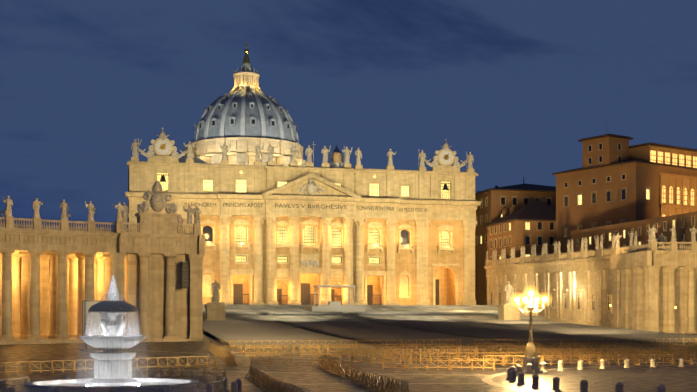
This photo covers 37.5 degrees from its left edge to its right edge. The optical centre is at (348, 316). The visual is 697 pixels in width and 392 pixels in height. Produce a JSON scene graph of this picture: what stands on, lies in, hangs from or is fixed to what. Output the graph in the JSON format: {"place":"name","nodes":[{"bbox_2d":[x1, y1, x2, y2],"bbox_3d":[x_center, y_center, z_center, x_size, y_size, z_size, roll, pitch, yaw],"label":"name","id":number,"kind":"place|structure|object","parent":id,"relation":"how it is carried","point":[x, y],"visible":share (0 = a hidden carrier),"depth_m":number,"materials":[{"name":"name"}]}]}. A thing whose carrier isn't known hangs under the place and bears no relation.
{"place":"outdoors","nodes":[
{"label":"outdoors","id":0,"kind":"place"},
{"bbox_2d":[76,337,148,386],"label":"falling water","id":1,"kind":"structure","parent":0,"point":[111,363],"depth_m":71.65,"materials":[{"name":"grey liquid"}]},
{"bbox_2d":[85,294,140,335],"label":"fountain water","id":2,"kind":"structure","parent":0,"point":[132,333],"depth_m":72.42,"materials":[{"name":"white liquid"}]},
{"bbox_2d":[106,274,119,300],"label":"fountain jets","id":3,"kind":"object","parent":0,"point":[112,291],"depth_m":73.23},
{"bbox_2d":[156,143,451,304],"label":"dark openings","id":4,"kind":"object","parent":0,"point":[162,179],"visible":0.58,"depth_m":320.39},
{"bbox_2d":[177,215,462,304],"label":"basilica facade recess walls","id":5,"kind":"structure","parent":0,"point":[446,276],"depth_m":328.54,"materials":[{"name":"beige stone"}]},
{"bbox_2d":[0,322,696,391],"bbox_3d":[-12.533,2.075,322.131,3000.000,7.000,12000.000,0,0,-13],"label":"piazza ground","id":6,"kind":"structure","parent":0,"point":[307,374],"depth_m":106.79,"materials":[{"name":"brown stone"}]},
{"bbox_2d":[20,257,49,308],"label":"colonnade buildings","id":7,"kind":"structure","parent":6,"relation":"on","point":[20,278],"depth_m":182.45,"materials":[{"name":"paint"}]},
{"bbox_2d":[0,212,204,344],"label":"colonnade","id":8,"kind":"object","parent":6,"relation":"on","point":[157,233],"visible":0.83,"depth_m":164.54,"materials":[{"name":"beige stone"}]},
{"bbox_2d":[0,219,192,337],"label":"colonnade columns","id":9,"kind":"structure","parent":8,"relation":"on","point":[75,282],"depth_m":165.59,"materials":[{"name":"stone"}]},
{"bbox_2d":[181,253,188,288],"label":"line array speaker","id":10,"kind":"object","parent":9,"relation":"attached to","point":[185,277],"visible":1,"depth_m":166.98},
{"bbox_2d":[0,180,200,231],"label":"statues","id":11,"kind":"object","parent":8,"relation":"on","point":[157,199],"visible":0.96,"depth_m":166.36,"materials":[{"name":"beige stone"}]},
{"bbox_2d":[79,300,126,350],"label":"panel frame","id":12,"kind":"object","parent":6,"relation":"on","point":[86,349],"depth_m":127.68,"materials":[{"name":"grey metal"}]},
{"bbox_2d":[83,301,123,335],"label":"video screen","id":13,"kind":"object","parent":12,"relation":"attached to","point":[89,304],"depth_m":128.07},
{"bbox_2d":[0,375,224,391],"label":"fountain barriers","id":14,"kind":"object","parent":6,"relation":"on","point":[200,384],"visible":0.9,"depth_m":69.27,"materials":[{"name":"brown metal"}]},
{"bbox_2d":[21,313,213,391],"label":"fountain","id":15,"kind":"object","parent":6,"relation":"on","point":[123,361],"visible":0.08,"depth_m":72.33,"materials":[{"name":"white stone"}]},
{"bbox_2d":[42,382,181,386],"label":"fountain pool","id":16,"kind":"structure","parent":15,"relation":"in","point":[139,383],"depth_m":75.20,"materials":[{"name":"white liquid"}]},
{"bbox_2d":[88,300,137,312],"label":"fountain cap","id":17,"kind":"object","parent":15,"relation":"on","point":[123,309],"depth_m":72.28,"materials":[{"name":"grey stone"}]},
{"bbox_2d":[8,373,242,391],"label":"bollards","id":18,"kind":"object","parent":6,"relation":"on","point":[236,385],"visible":0.54,"depth_m":72.15,"materials":[{"name":"stone"}]},
{"bbox_2d":[125,233,189,337],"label":"columns","id":19,"kind":"structure","parent":6,"relation":"on","point":[157,276],"depth_m":168.61,"materials":[{"name":"stone"}]},
{"bbox_2d":[204,303,226,320],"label":"statue pedestal","id":20,"kind":"object","parent":6,"relation":"on","point":[215,311],"visible":0.65,"depth_m":238.00,"materials":[{"name":"stone"}]},
{"bbox_2d":[211,279,221,302],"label":"st peter statue","id":21,"kind":"object","parent":20,"relation":"on","point":[215,285],"visible":0.98,"depth_m":239.40,"materials":[{"name":"stone"}]},
{"bbox_2d":[125,138,480,304],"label":"basilica facade","id":22,"kind":"structure","parent":6,"relation":"on","point":[189,176],"depth_m":319.62,"materials":[{"name":"beige stone"}]},
{"bbox_2d":[187,202,215,206],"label":"facade inscription","id":23,"kind":"object","parent":22,"relation":"attached to","point":[199,204],"visible":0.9,"depth_m":313.61,"materials":[{"name":"brown stone"}]},
{"bbox_2d":[223,203,261,206],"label":"facade inscription","id":24,"kind":"object","parent":22,"relation":"attached to","point":[241,204],"visible":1,"depth_m":314.15,"materials":[{"name":"brown stone"}]},
{"bbox_2d":[184,72,342,166],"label":"dome drum","id":25,"kind":"object","parent":22,"relation":"on","point":[241,150],"visible":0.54,"depth_m":448.88,"materials":[{"name":"beige stone"}]},
{"bbox_2d":[178,63,344,167],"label":"dome","id":26,"kind":"structure","parent":25,"relation":"on","point":[251,130],"depth_m":452.65,"materials":[{"name":"grey metal"}]},
{"bbox_2d":[242,42,249,63],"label":"cross finial","id":27,"kind":"object","parent":26,"relation":"on","point":[246,57],"visible":0.96,"depth_m":470.36,"materials":[{"name":"black metal"}]},
{"bbox_2d":[194,90,298,143],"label":"dome ribs","id":28,"kind":"object","parent":26,"relation":"attached to","point":[242,128],"visible":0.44,"depth_m":455.15,"materials":[{"name":"grey metal"}]},
{"bbox_2d":[200,95,296,131],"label":"dome windows","id":29,"kind":"structure","parent":26,"relation":"in","point":[232,121],"depth_m":452.21,"materials":[{"name":"black glass"}]},
{"bbox_2d":[184,74,341,165],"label":"windows","id":30,"kind":"structure","parent":25,"relation":"on","point":[254,79],"depth_m":466.00,"materials":[{"name":"yellow glass"}]},
{"bbox_2d":[131,128,473,266],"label":"statues","id":31,"kind":"object","parent":22,"relation":"on","point":[310,185],"visible":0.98,"depth_m":319.04,"materials":[{"name":"beige stone"}]},
{"bbox_2d":[157,173,449,263],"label":"windows","id":32,"kind":"structure","parent":22,"relation":"in","point":[308,234],"depth_m":321.81,"materials":[{"name":"yellow glass"}]},
{"bbox_2d":[155,139,452,163],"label":"clock faces","id":33,"kind":"object","parent":22,"relation":"attached to","point":[168,147],"visible":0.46,"depth_m":311.51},
{"bbox_2d":[160,144,448,159],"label":"clock ornaments","id":34,"kind":"object","parent":22,"relation":"attached to","point":[163,146],"visible":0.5,"depth_m":311.26,"materials":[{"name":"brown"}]},
{"bbox_2d":[203,171,408,195],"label":"attic windows","id":35,"kind":"structure","parent":22,"relation":"in","point":[241,186],"depth_m":319.17,"materials":[{"name":"yellow glass"}]},
{"bbox_2d":[203,226,408,246],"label":"arched windows","id":36,"kind":"structure","parent":22,"relation":"in","point":[208,234],"depth_m":316.69,"materials":[{"name":"black glass"}]},
{"bbox_2d":[275,203,346,208],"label":"facade inscription","id":37,"kind":"object","parent":22,"relation":"attached to","point":[312,205],"visible":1,"depth_m":318.23,"materials":[{"name":"brown stone"}]},
{"bbox_2d":[205,216,452,302],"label":"columns","id":38,"kind":"structure","parent":22,"relation":"attached to","point":[389,288],"depth_m":317.67,"materials":[{"name":"beige stone"}]},
{"bbox_2d":[233,279,438,304],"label":"doorways","id":39,"kind":"structure","parent":22,"relation":"in","point":[238,288],"depth_m":328.40,"materials":[{"name":"brown wood"}]},
{"bbox_2d":[358,206,393,210],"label":"facade inscription","id":40,"kind":"object","parent":22,"relation":"attached to","point":[362,207],"visible":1,"depth_m":323.84,"materials":[{"name":"brown stone"}]},
{"bbox_2d":[399,208,425,211],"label":"facade inscription","id":41,"kind":"object","parent":22,"relation":"attached to","point":[415,209],"visible":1,"depth_m":328.71,"materials":[{"name":"brown stone"}]},
{"bbox_2d":[0,338,696,391],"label":"barriers","id":42,"kind":"object","parent":6,"relation":"on","point":[217,352],"visible":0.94,"depth_m":119.80,"materials":[{"name":"brown wood"}]},
{"bbox_2d":[1,343,696,391],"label":"travertine paving strips","id":43,"kind":"object","parent":6,"relation":"on","point":[487,380],"visible":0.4,"depth_m":103.87,"materials":[{"name":"beige stone"}]},
{"bbox_2d":[203,304,548,321],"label":"steps","id":44,"kind":"structure","parent":6,"relation":"on","point":[260,309],"depth_m":285.18,"materials":[{"name":"stone"}]},
{"bbox_2d":[304,285,364,311],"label":"canopy","id":45,"kind":"object","parent":44,"relation":"on","point":[334,306],"visible":0.98,"depth_m":280.30,"materials":[{"name":"grey"}]},
{"bbox_2d":[497,304,521,319],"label":"statue pedestal","id":46,"kind":"object","parent":6,"relation":"on","point":[508,311],"visible":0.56,"depth_m":254.41,"materials":[{"name":"stone"}]},
{"bbox_2d":[504,281,513,303],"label":"st paul statue","id":47,"kind":"object","parent":46,"relation":"on","point":[508,289],"visible":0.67,"depth_m":255.73,"materials":[{"name":"stone"}]},
{"bbox_2d":[515,297,546,356],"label":"street lamp","id":48,"kind":"object","parent":6,"relation":"on","point":[530,349],"visible":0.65,"depth_m":101.70,"materials":[{"name":"metal"}]},
{"bbox_2d":[514,290,547,302],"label":"lamp globes","id":49,"kind":"object","parent":48,"relation":"attached to","point":[531,294],"depth_m":101.65,"materials":[{"name":"white glass"}]},
{"bbox_2d":[522,357,542,373],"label":"lamppost base","id":50,"kind":"object","parent":6,"relation":"on","point":[533,361],"visible":0.6,"depth_m":101.15,"materials":[{"name":"beige stone"}]},
{"bbox_2d":[475,143,694,259],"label":"building windows","id":51,"kind":"structure","parent":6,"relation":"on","point":[577,224],"depth_m":298.70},
{"bbox_2d":[484,244,696,332],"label":"colonnade","id":52,"kind":"object","parent":6,"relation":"on","point":[583,275],"visible":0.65,"depth_m":252.82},
{"bbox_2d":[491,293,610,309],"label":"costantino windows","id":53,"kind":"structure","parent":52,"relation":"in","point":[593,302],"depth_m":250.58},
{"bbox_2d":[488,246,646,265],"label":"balusters","id":54,"kind":"object","parent":52,"relation":"on","point":[605,252],"visible":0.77,"depth_m":251.04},
{"bbox_2d":[486,230,651,260],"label":"statues","id":55,"kind":"object","parent":52,"relation":"on","point":[544,249],"visible":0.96,"depth_m":255.71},
{"bbox_2d":[506,358,683,391],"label":"bollards","id":56,"kind":"object","parent":6,"relation":"on","point":[512,373],"visible":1,"depth_m":87.71,"materials":[{"name":"stone"}]},
{"bbox_2d":[610,241,696,333],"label":"colonnade end wall","id":57,"kind":"structure","parent":6,"relation":"on","point":[636,297],"depth_m":212.75,"materials":[{"name":"beige stone"}]},
{"bbox_2d":[615,225,696,246],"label":"statues","id":58,"kind":"object","parent":57,"relation":"on","point":[653,230],"visible":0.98,"depth_m":207.71,"materials":[{"name":"beige stone"}]},
{"bbox_2d":[657,243,696,332],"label":"columns","id":59,"kind":"structure","parent":57,"relation":"attached to","point":[691,302],"depth_m":208.12,"materials":[{"name":"beige stone"}]},
{"bbox_2d":[0,0,696,231],"label":"sky","id":60,"kind":"structure","parent":0,"point":[514,85],"materials":[{"name":"blue"}]},
{"bbox_2d":[475,136,696,304],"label":"building wall","id":61,"kind":"structure","parent":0,"point":[635,205],"depth_m":300.49,"materials":[{"name":"brown paint"}]},
{"bbox_2d":[476,189,674,258],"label":"lit windows","id":62,"kind":"structure","parent":61,"relation":"in","point":[580,203],"depth_m":301.40,"materials":[{"name":"yellow glass"}]},
{"bbox_2d":[475,134,696,226],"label":"palace roofs","id":63,"kind":"structure","parent":61,"relation":"on","point":[535,210],"depth_m":314.33,"materials":[{"name":"brown tile"}]},
{"bbox_2d":[571,211,696,251],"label":"palace wing","id":64,"kind":"structure","parent":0,"point":[599,232],"depth_m":244.38,"materials":[{"name":"brown paint"}]},
{"bbox_2d":[629,145,696,216],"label":"ochre palace","id":65,"kind":"object","parent":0,"point":[674,181],"visible":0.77,"depth_m":295.36,"materials":[{"name":"orange paint"}]},
{"bbox_2d":[650,150,696,216],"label":"lit windows","id":66,"kind":"structure","parent":65,"relation":"in","point":[667,158],"depth_m":297.25,"materials":[{"name":"yellow glass"}]}
]}

